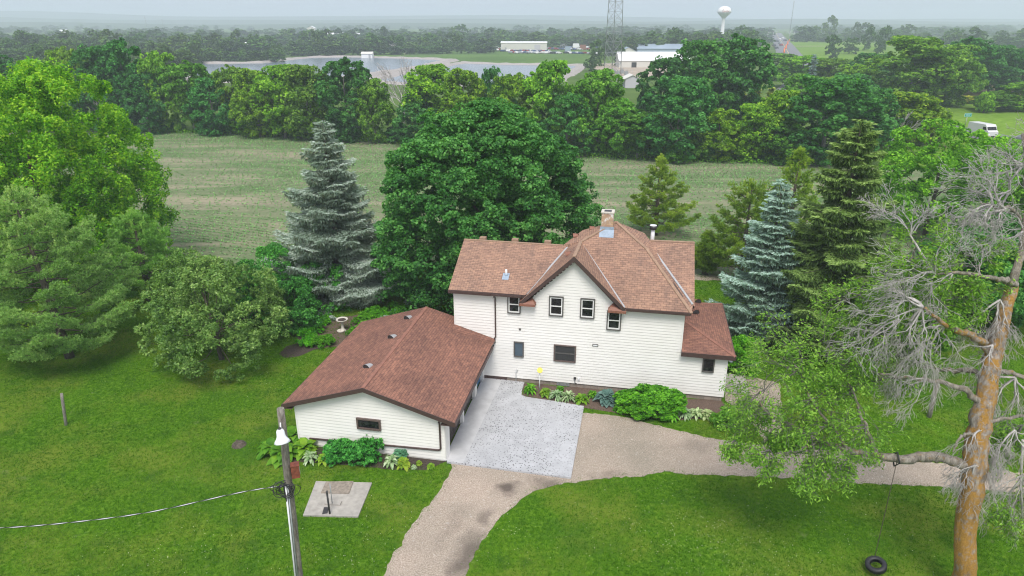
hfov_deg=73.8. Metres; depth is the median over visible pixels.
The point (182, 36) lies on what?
tree
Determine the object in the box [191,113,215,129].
hedgerow bush
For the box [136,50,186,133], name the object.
hedgerow tree
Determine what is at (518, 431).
driveway slab
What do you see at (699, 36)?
tree
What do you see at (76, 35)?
tree
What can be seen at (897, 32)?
tree
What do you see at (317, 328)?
garden plant
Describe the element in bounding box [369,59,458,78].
levee path
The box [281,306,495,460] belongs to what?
attached garage
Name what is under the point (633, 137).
hedgerow tree
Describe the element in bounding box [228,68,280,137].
hedgerow tree
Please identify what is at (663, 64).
hedgerow tree
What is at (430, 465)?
hosta
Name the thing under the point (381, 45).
tree
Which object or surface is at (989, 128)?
white van
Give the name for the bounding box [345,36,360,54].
tree
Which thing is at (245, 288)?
lilac bush
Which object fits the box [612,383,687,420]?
hydrangea bush
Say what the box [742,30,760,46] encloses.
tree
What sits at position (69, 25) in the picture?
hills
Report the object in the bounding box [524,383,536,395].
hosta
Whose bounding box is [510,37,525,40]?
tree
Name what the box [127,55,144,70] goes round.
tree
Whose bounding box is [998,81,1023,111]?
hedgerow tree
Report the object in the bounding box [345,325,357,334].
garden plant
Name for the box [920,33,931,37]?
tree
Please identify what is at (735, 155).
hedgerow bush
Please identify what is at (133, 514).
overhead cable
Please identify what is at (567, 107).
hedgerow tree
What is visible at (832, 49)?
tree
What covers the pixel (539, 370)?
marker pole
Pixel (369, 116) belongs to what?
hedgerow tree
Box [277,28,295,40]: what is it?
tree
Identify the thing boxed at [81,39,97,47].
tree
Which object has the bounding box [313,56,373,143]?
hedgerow tree
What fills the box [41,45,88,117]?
hedgerow tree
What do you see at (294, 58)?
pond bank
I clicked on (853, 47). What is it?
tree
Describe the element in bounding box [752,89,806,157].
hedgerow tree
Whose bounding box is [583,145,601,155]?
hedgerow bush
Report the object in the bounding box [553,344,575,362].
window
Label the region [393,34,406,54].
tree
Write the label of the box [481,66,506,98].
hedgerow tree
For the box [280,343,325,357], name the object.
soil patch
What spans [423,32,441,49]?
tree
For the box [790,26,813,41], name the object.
tree
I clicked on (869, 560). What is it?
tyre swing
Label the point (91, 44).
tree
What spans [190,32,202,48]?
tree
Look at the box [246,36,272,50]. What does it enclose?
tree
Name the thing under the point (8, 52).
tree
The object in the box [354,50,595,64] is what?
pasture
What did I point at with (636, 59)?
barn
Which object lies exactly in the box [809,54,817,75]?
spruce tree
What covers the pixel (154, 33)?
distant woods
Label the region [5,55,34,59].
tree
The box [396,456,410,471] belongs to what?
hosta
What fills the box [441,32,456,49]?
tree
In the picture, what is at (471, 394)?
garage door
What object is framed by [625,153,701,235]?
pine tree
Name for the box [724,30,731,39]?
tree
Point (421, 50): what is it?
tree
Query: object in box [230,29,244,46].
tree
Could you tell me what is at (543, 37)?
tree
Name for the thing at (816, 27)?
tree
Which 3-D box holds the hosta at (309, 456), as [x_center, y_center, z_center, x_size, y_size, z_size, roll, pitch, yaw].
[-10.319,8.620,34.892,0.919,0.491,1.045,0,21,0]
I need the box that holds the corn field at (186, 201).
[1,130,972,275]
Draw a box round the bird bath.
[336,317,347,331]
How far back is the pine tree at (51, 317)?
42.91 m
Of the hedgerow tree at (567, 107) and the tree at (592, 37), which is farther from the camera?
the tree at (592, 37)
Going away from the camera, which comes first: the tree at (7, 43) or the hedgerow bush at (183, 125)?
the hedgerow bush at (183, 125)
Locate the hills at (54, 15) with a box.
[0,11,1023,21]
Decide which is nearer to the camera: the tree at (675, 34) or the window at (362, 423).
the window at (362, 423)
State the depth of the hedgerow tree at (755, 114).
106.34 m
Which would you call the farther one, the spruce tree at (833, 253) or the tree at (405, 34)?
the tree at (405, 34)
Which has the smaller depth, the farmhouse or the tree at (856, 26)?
the farmhouse
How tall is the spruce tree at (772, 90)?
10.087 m
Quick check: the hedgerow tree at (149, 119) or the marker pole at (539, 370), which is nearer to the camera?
the marker pole at (539, 370)
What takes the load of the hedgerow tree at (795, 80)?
on the ground at (631, 94)
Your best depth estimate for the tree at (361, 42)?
474.40 m
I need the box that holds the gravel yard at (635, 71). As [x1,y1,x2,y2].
[590,63,666,76]
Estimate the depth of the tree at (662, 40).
450.00 m
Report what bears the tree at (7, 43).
on the ground at (631, 94)
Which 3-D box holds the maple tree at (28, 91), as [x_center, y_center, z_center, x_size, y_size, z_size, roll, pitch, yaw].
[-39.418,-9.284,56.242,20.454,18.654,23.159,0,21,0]
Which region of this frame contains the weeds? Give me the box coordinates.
[79,127,833,166]
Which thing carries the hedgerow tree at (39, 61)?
on the corn field at (186, 201)
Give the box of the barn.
[615,52,689,67]
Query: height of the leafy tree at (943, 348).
6.584 m
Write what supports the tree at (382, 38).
on the pasture
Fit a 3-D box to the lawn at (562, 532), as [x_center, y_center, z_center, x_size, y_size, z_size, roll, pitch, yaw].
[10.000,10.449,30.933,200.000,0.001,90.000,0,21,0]
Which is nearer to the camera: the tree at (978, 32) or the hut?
the hut
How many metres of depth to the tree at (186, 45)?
366.12 m
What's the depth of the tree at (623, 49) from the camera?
338.41 m
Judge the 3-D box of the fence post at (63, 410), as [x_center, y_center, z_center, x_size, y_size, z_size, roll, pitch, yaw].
[-24.784,6.758,37.747,0.386,2.126,0.168,0,21,0]
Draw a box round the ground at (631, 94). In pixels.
[5,29,1023,271]
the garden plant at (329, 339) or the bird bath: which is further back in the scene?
the bird bath
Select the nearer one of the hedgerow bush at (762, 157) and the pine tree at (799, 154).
the pine tree at (799, 154)
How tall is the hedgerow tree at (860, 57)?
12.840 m
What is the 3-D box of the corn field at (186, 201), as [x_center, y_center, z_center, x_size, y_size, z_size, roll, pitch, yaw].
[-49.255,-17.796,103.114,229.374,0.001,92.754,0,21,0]
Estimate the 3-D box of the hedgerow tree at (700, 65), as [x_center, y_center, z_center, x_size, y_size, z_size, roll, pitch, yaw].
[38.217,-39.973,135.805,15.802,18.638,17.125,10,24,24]
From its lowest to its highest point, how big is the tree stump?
0.308 m
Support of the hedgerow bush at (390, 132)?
on the ground at (631, 94)
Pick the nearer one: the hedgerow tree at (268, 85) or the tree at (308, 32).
the hedgerow tree at (268, 85)
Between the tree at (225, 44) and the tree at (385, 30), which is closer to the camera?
the tree at (225, 44)
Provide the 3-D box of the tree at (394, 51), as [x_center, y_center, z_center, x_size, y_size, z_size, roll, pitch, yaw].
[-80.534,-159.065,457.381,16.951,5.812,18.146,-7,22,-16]
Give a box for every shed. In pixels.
[501,41,546,49]
[617,73,639,87]
[620,47,635,51]
[634,44,682,51]
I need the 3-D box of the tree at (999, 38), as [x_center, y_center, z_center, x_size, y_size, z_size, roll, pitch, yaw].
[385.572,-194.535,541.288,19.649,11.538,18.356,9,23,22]
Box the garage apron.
[446,378,500,462]
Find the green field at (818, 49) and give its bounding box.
[790,41,1018,62]
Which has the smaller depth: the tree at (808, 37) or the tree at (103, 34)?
the tree at (103, 34)
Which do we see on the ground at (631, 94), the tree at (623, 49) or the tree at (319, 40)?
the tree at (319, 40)
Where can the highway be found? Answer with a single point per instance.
(791, 48)
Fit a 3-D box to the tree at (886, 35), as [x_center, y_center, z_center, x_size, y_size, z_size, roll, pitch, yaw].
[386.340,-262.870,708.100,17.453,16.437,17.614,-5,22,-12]
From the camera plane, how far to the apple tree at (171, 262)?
49.19 m
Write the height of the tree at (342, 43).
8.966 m
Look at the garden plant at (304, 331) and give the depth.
48.38 m
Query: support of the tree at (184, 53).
on the pond bank at (294, 58)
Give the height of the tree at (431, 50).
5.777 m
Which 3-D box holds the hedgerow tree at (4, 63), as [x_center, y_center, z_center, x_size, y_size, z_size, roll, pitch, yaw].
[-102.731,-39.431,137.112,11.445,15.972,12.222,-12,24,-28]
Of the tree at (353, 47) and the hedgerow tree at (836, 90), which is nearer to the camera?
the hedgerow tree at (836, 90)
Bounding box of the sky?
[0,0,1023,18]
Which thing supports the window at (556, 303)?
in the farmhouse
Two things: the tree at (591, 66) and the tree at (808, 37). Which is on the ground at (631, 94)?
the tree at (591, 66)
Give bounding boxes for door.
[449,419,459,441]
[464,394,471,412]
[534,45,539,49]
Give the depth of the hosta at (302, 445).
35.38 m
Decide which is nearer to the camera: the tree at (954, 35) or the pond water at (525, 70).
the pond water at (525, 70)
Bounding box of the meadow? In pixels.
[873,83,1023,165]
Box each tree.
[0,37,17,52]
[0,49,20,61]
[0,54,17,130]
[0,55,180,303]
[0,184,142,363]
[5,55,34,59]
[12,30,35,50]
[14,49,29,56]
[17,59,87,131]
[21,42,49,58]
[27,33,39,46]
[28,43,44,59]
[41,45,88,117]
[43,40,59,54]
[52,29,76,38]
[55,38,76,49]
[57,39,75,49]
[58,43,139,131]
[69,32,81,41]
[76,35,95,45]
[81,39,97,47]
[87,30,113,39]
[88,41,105,46]
[89,37,154,128]
[90,29,122,45]
[94,207,194,300]
[99,38,110,44]
[118,71,169,134]
[124,255,293,380]
[125,36,136,46]
[126,51,147,61]
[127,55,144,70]
[136,42,148,49]
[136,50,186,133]
[137,246,224,323]
[143,40,158,51]
[155,45,177,64]
[156,59,213,132]
[171,49,198,65]
[172,33,190,47]
[180,40,209,60]
[181,76,236,136]
[187,42,203,63]
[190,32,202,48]
[202,48,223,61]
[203,32,221,47]
[211,64,251,123]
[216,36,232,48]
[216,40,231,58]
[219,51,236,61]
[225,37,246,51]
[226,52,241,61]
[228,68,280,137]
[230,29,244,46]
[236,51,249,61]
[241,37,250,46]
[245,50,262,58]
[245,51,267,61]
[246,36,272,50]
[247,34,262,50]
[247,64,305,137]
[258,120,414,321]
[259,35,277,47]
[261,51,271,59]
[268,49,285,61]
[270,43,284,56]
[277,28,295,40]
[279,64,339,140]
[282,41,304,55]
[292,45,311,55]
[296,31,308,49]
[305,29,317,41]
[305,45,319,55]
[309,30,322,54]
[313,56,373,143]
[316,28,338,51]
[316,41,340,54]
[326,43,344,55]
[332,28,343,37]
[337,41,349,54]
[345,30,356,37]
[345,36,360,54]
[348,33,359,39]
[350,77,395,142]
[355,43,376,53]
[357,39,366,50]
[361,32,382,54]
[370,97,604,314]
[376,42,388,53]
[376,54,414,123]
[377,36,394,47]
[379,26,391,40]
[380,46,402,54]
[383,35,399,50]
[392,93,440,143]
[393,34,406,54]
[397,32,412,41]
[399,63,462,133]
[404,42,420,52]
[404,45,420,53]
[416,45,428,53]
[422,45,447,53]
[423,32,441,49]
[435,43,445,53]
[438,67,486,118]
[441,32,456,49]
[442,42,452,53]
[452,24,470,39]
[452,33,466,52]
[464,43,474,52]
[471,40,484,51]
[472,45,482,52]
[477,45,496,52]
[479,38,499,50]
[480,27,495,36]
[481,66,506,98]
[487,72,537,115]
[488,40,501,46]
[491,30,505,42]
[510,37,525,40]
[511,31,524,38]
[521,59,574,141]
[527,32,547,40]
[528,31,547,40]
[538,92,596,154]
[547,34,565,47]
[557,38,581,45]
[562,68,629,153]
[570,32,594,45]
[581,35,602,45]
[583,58,596,70]
[588,38,605,65]
[591,98,640,156]
[595,33,605,45]
[601,34,615,55]
[609,37,629,54]
[614,45,625,64]
[614,109,666,158]
[619,35,639,45]
[624,36,638,50]
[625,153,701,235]
[630,75,719,160]
[635,37,648,45]
[635,55,692,131]
[641,30,665,40]
[647,37,664,44]
[651,37,669,43]
[662,37,747,119]
[663,27,688,43]
[667,29,688,43]
[689,32,710,41]
[694,107,748,161]
[695,229,720,274]
[702,177,781,271]
[704,179,808,346]
[707,32,729,41]
[708,33,777,128]
[713,112,1023,575]
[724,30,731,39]
[724,31,747,46]
[729,103,778,163]
[733,25,758,38]
[739,119,912,372]
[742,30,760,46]
[748,119,815,165]
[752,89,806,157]
[752,146,820,226]
[759,53,802,80]
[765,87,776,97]
[771,55,830,84]
[772,73,896,164]
[779,73,825,116]
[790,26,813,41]
[799,27,816,41]
[807,58,855,77]
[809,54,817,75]
[812,25,822,38]
[816,72,879,117]
[818,34,830,41]
[822,15,837,36]
[825,34,842,57]
[826,63,878,90]
[833,86,904,146]
[840,37,860,53]
[841,28,852,38]
[844,35,859,39]
[848,52,897,85]
[851,22,861,35]
[851,30,862,42]
[856,22,874,38]
[861,25,875,50]
[864,35,968,108]
[872,258,975,358]
[873,40,885,53]
[874,25,892,50]
[875,117,1022,236]
[878,26,895,40]
[882,91,946,146]
[887,109,925,149]
[890,29,905,41]
[900,24,917,35]
[906,223,1023,327]
[912,43,988,106]
[912,106,955,144]
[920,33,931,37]
[942,32,964,44]
[943,28,964,40]
[944,136,1023,216]
[949,33,971,41]
[950,36,1007,92]
[969,26,988,39]
[969,91,1022,110]
[974,212,1022,255]
[975,43,1023,93]
[990,35,1014,44]
[992,30,1009,40]
[993,48,1023,92]
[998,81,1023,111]
[1006,37,1023,47]
[1012,28,1023,37]
[1012,32,1023,47]
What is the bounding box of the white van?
[967,121,997,137]
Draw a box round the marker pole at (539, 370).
[537,367,542,390]
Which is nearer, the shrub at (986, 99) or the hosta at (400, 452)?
the hosta at (400, 452)
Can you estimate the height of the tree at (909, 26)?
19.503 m
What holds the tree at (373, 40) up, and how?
on the pasture
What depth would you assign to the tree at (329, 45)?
441.49 m
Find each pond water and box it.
[197,57,440,75]
[381,63,574,82]
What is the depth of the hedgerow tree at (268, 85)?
125.97 m
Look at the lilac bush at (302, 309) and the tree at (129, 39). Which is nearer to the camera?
the lilac bush at (302, 309)
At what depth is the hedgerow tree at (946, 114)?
120.94 m
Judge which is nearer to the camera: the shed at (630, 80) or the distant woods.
the shed at (630, 80)
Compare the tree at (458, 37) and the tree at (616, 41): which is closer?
the tree at (616, 41)
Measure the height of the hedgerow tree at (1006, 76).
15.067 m
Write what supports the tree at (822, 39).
on the green field at (818, 49)
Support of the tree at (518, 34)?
on the ground at (631, 94)
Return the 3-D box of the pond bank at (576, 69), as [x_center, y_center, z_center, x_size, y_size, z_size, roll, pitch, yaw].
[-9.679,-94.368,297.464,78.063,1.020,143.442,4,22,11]
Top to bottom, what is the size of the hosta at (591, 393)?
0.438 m
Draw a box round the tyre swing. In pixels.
[865,452,900,574]
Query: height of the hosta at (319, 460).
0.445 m
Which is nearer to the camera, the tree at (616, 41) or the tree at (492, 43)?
the tree at (616, 41)
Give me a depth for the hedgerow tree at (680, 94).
105.54 m
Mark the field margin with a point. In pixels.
(699, 277)
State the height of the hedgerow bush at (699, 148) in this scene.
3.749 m
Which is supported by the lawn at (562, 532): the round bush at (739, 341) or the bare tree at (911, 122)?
the round bush at (739, 341)
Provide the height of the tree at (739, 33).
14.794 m
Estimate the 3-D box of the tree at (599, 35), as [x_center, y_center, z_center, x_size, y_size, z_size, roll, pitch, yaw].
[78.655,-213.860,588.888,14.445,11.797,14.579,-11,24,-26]
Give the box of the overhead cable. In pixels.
[0,485,282,528]
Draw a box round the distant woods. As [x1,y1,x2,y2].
[0,23,1023,44]
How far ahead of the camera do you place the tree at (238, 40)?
441.94 m
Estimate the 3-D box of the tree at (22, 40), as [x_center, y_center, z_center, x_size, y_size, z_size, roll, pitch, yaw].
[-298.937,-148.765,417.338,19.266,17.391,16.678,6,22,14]
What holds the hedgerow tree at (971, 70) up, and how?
on the meadow
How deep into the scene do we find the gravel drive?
33.77 m
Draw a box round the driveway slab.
[447,378,583,478]
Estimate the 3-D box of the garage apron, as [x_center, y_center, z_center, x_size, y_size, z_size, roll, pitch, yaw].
[-2.163,7.265,38.779,1.254,0.001,8.894,4,22,11]
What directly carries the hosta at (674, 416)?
on the lawn at (562, 532)
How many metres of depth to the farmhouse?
40.76 m
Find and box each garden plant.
[292,325,316,336]
[295,334,318,347]
[300,321,326,335]
[310,333,335,349]
[319,314,330,323]
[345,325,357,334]
[350,311,375,324]
[364,305,389,317]
[382,301,408,314]
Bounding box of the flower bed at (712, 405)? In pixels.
[522,383,727,419]
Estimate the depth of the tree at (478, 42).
494.31 m
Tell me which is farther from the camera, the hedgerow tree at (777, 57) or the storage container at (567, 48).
the storage container at (567, 48)
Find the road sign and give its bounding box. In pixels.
[964,113,971,124]
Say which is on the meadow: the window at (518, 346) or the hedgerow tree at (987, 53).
the hedgerow tree at (987, 53)
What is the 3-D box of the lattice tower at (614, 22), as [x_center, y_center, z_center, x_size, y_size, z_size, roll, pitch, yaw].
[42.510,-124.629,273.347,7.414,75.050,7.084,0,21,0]
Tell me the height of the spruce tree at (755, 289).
11.614 m
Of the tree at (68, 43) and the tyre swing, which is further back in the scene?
the tree at (68, 43)
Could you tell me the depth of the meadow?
156.25 m
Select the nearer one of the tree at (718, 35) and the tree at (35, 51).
the tree at (35, 51)
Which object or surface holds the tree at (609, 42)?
on the ground at (631, 94)
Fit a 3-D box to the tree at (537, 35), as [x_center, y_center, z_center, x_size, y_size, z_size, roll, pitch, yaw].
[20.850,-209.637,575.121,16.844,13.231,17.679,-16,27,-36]
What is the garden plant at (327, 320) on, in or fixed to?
on the garden bed at (341, 336)
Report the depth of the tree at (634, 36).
456.59 m
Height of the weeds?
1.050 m
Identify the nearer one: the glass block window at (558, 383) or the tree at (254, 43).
the glass block window at (558, 383)
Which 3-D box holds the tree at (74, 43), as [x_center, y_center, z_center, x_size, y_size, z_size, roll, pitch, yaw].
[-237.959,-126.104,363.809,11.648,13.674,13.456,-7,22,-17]
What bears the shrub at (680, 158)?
on the corn field at (186, 201)
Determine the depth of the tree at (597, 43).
338.05 m
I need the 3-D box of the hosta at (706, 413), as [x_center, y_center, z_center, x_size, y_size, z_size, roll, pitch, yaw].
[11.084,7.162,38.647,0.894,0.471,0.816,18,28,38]
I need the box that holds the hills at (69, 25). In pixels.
[0,22,1021,28]
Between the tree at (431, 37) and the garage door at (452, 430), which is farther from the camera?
the tree at (431, 37)
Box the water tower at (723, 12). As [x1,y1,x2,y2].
[717,6,730,33]
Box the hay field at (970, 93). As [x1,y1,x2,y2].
[961,89,1020,96]
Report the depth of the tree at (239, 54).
369.80 m
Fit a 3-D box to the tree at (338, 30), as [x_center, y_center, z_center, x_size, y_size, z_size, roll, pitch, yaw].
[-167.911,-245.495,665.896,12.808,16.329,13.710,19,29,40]
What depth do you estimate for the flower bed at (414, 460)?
34.84 m
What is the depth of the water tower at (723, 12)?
738.51 m
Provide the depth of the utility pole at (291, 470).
23.53 m
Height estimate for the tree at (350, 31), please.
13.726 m
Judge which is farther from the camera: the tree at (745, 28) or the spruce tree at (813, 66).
the tree at (745, 28)
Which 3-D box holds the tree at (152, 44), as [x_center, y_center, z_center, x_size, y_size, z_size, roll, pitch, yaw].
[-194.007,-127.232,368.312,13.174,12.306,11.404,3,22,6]
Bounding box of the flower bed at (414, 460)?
[291,447,445,469]
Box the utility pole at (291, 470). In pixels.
[270,407,302,575]
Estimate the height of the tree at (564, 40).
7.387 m
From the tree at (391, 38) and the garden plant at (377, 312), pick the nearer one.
the garden plant at (377, 312)
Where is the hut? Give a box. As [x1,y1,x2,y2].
[361,52,373,57]
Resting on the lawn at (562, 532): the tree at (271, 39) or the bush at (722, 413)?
the bush at (722, 413)
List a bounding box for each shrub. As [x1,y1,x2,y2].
[663,145,688,163]
[962,95,974,102]
[973,91,995,112]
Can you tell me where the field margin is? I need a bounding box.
[695,275,726,280]
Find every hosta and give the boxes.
[256,437,275,460]
[266,443,301,468]
[287,425,298,443]
[293,437,318,460]
[302,450,318,465]
[315,453,326,466]
[383,454,398,469]
[393,449,408,458]
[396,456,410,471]
[427,463,434,469]
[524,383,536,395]
[540,388,551,398]
[549,389,562,401]
[556,386,563,392]
[559,390,575,403]
[574,393,589,404]
[587,390,596,398]
[593,389,616,407]
[666,412,679,422]
[677,407,693,420]
[690,407,703,420]
[699,409,712,420]
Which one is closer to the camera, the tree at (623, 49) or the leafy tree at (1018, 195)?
the leafy tree at (1018, 195)
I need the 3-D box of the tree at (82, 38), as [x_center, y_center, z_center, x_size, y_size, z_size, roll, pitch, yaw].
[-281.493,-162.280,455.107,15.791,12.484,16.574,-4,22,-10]
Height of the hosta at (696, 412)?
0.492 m
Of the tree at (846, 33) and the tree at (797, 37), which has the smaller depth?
the tree at (797, 37)
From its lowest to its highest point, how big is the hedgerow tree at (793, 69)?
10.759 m
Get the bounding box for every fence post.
[60,393,67,425]
[926,383,938,417]
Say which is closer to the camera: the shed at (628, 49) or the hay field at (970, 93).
the hay field at (970, 93)
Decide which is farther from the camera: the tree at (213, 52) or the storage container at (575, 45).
the storage container at (575, 45)
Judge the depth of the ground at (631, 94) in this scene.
238.84 m
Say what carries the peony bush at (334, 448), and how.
on the flower bed at (414, 460)
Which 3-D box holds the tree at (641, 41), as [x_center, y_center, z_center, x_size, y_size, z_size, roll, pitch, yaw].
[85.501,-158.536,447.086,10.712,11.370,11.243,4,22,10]
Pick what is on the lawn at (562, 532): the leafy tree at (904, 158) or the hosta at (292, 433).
the hosta at (292, 433)
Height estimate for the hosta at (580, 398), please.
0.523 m
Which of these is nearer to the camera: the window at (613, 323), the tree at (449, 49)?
the window at (613, 323)
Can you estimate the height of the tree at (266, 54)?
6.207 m
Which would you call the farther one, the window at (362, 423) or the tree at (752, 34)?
the tree at (752, 34)
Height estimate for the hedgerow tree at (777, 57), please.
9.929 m
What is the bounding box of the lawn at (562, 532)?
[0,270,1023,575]
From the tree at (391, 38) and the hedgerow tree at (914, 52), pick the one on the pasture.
the tree at (391, 38)
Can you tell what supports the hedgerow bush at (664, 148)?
on the ground at (631, 94)
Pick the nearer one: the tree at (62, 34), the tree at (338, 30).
the tree at (62, 34)
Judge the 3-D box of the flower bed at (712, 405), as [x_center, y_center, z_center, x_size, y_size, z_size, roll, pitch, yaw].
[6.073,6.753,40.351,13.362,0.001,2.798,4,22,10]
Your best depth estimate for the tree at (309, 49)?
440.11 m
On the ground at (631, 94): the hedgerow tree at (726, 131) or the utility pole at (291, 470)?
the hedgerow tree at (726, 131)
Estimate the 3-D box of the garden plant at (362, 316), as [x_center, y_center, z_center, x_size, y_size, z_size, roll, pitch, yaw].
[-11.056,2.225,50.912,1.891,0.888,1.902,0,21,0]
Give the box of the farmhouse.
[448,209,747,400]
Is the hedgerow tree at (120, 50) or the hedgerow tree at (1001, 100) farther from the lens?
the hedgerow tree at (1001, 100)
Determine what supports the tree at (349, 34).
on the ground at (631, 94)
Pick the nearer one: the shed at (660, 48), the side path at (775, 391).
the side path at (775, 391)
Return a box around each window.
[356,417,380,430]
[507,297,520,313]
[514,341,523,357]
[549,295,563,316]
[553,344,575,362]
[557,382,569,385]
[580,298,594,318]
[606,310,621,330]
[702,358,714,372]
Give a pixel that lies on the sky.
(740, 9)
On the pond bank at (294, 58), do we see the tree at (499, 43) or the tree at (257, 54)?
the tree at (257, 54)
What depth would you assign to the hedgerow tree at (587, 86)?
110.18 m
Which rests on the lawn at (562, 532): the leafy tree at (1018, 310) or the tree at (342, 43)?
the leafy tree at (1018, 310)
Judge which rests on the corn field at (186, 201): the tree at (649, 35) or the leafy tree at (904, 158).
the leafy tree at (904, 158)
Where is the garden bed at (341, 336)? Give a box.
[296,309,390,347]
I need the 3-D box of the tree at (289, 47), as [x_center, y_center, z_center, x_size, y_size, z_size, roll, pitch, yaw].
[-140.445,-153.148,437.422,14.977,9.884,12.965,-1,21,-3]
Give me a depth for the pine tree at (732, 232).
57.23 m
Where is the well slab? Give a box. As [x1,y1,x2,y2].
[303,481,371,517]
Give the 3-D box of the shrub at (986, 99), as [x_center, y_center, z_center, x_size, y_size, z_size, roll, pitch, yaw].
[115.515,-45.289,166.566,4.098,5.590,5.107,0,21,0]
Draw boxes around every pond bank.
[185,55,457,82]
[370,61,588,86]
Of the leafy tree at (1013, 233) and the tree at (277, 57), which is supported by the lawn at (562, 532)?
the leafy tree at (1013, 233)
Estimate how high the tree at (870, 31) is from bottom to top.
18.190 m
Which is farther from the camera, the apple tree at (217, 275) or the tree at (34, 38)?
the tree at (34, 38)
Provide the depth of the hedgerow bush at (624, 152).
111.64 m
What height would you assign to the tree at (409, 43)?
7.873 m
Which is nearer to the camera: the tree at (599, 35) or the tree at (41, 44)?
the tree at (41, 44)
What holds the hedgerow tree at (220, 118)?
on the corn field at (186, 201)
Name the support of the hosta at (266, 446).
on the lawn at (562, 532)
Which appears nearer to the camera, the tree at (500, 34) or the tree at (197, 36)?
the tree at (197, 36)
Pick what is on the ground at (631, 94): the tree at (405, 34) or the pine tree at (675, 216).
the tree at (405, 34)
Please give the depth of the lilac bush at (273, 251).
51.24 m
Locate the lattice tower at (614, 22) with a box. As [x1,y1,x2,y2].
[604,0,622,73]
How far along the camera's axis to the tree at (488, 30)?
692.59 m
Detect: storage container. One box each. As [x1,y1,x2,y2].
[565,46,570,51]
[573,43,578,47]
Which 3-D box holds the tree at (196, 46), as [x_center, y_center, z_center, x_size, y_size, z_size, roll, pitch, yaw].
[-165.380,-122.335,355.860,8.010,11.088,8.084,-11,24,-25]
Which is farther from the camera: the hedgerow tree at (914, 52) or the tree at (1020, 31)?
the tree at (1020, 31)
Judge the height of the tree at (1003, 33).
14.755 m
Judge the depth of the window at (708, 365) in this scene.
39.75 m
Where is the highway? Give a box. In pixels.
[766,33,1012,138]
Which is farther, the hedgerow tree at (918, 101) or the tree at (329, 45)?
the tree at (329, 45)
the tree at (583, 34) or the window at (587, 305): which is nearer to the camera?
the window at (587, 305)
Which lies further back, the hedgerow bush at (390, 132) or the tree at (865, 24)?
the tree at (865, 24)
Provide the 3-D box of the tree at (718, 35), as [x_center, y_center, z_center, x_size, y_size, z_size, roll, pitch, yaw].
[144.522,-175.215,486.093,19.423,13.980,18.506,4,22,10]
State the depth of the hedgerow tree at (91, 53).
131.66 m
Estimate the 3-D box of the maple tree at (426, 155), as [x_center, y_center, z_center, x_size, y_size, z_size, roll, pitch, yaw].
[-1.944,-6.625,53.215,19.109,15.905,19.507,0,21,0]
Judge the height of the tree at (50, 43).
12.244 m
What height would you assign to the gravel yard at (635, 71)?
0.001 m
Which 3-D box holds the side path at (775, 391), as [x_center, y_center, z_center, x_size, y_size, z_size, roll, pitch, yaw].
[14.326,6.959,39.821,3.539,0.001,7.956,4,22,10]
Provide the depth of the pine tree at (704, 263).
59.62 m
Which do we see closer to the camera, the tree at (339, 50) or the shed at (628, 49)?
the shed at (628, 49)
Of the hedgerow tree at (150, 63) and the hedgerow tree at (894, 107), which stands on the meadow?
the hedgerow tree at (894, 107)
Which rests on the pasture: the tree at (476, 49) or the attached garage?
the tree at (476, 49)
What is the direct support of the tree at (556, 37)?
on the ground at (631, 94)
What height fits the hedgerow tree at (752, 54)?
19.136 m
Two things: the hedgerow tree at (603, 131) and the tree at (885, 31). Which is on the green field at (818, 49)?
the tree at (885, 31)
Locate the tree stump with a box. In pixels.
[231,440,246,448]
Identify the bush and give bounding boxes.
[171,122,187,129]
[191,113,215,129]
[212,258,282,336]
[229,112,250,133]
[240,242,316,314]
[263,275,326,336]
[290,258,354,315]
[321,438,354,467]
[342,434,383,466]
[383,126,408,142]
[565,132,582,148]
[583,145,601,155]
[608,143,635,157]
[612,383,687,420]
[642,131,674,155]
[679,136,712,160]
[709,405,740,431]
[719,150,737,158]
[728,334,759,378]
[752,150,773,160]
[773,151,792,158]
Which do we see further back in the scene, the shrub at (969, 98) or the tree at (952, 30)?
the tree at (952, 30)
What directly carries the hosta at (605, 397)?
on the flower bed at (712, 405)
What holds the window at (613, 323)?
in the farmhouse
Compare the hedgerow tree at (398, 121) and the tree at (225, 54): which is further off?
the tree at (225, 54)
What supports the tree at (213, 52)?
on the ground at (631, 94)
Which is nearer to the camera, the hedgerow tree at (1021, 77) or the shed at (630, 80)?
the hedgerow tree at (1021, 77)
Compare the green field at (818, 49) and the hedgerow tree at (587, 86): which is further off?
the green field at (818, 49)
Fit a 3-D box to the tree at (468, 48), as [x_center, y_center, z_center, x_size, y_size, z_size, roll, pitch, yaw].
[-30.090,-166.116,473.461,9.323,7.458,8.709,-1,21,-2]
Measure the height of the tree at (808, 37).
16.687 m
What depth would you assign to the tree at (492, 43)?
495.66 m
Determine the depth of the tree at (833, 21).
798.68 m
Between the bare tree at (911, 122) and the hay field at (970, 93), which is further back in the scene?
the hay field at (970, 93)
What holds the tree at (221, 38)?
on the ground at (631, 94)
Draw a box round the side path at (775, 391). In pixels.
[725,375,781,441]
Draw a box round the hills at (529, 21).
[0,17,1023,24]
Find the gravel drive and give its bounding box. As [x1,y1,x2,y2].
[384,413,1023,575]

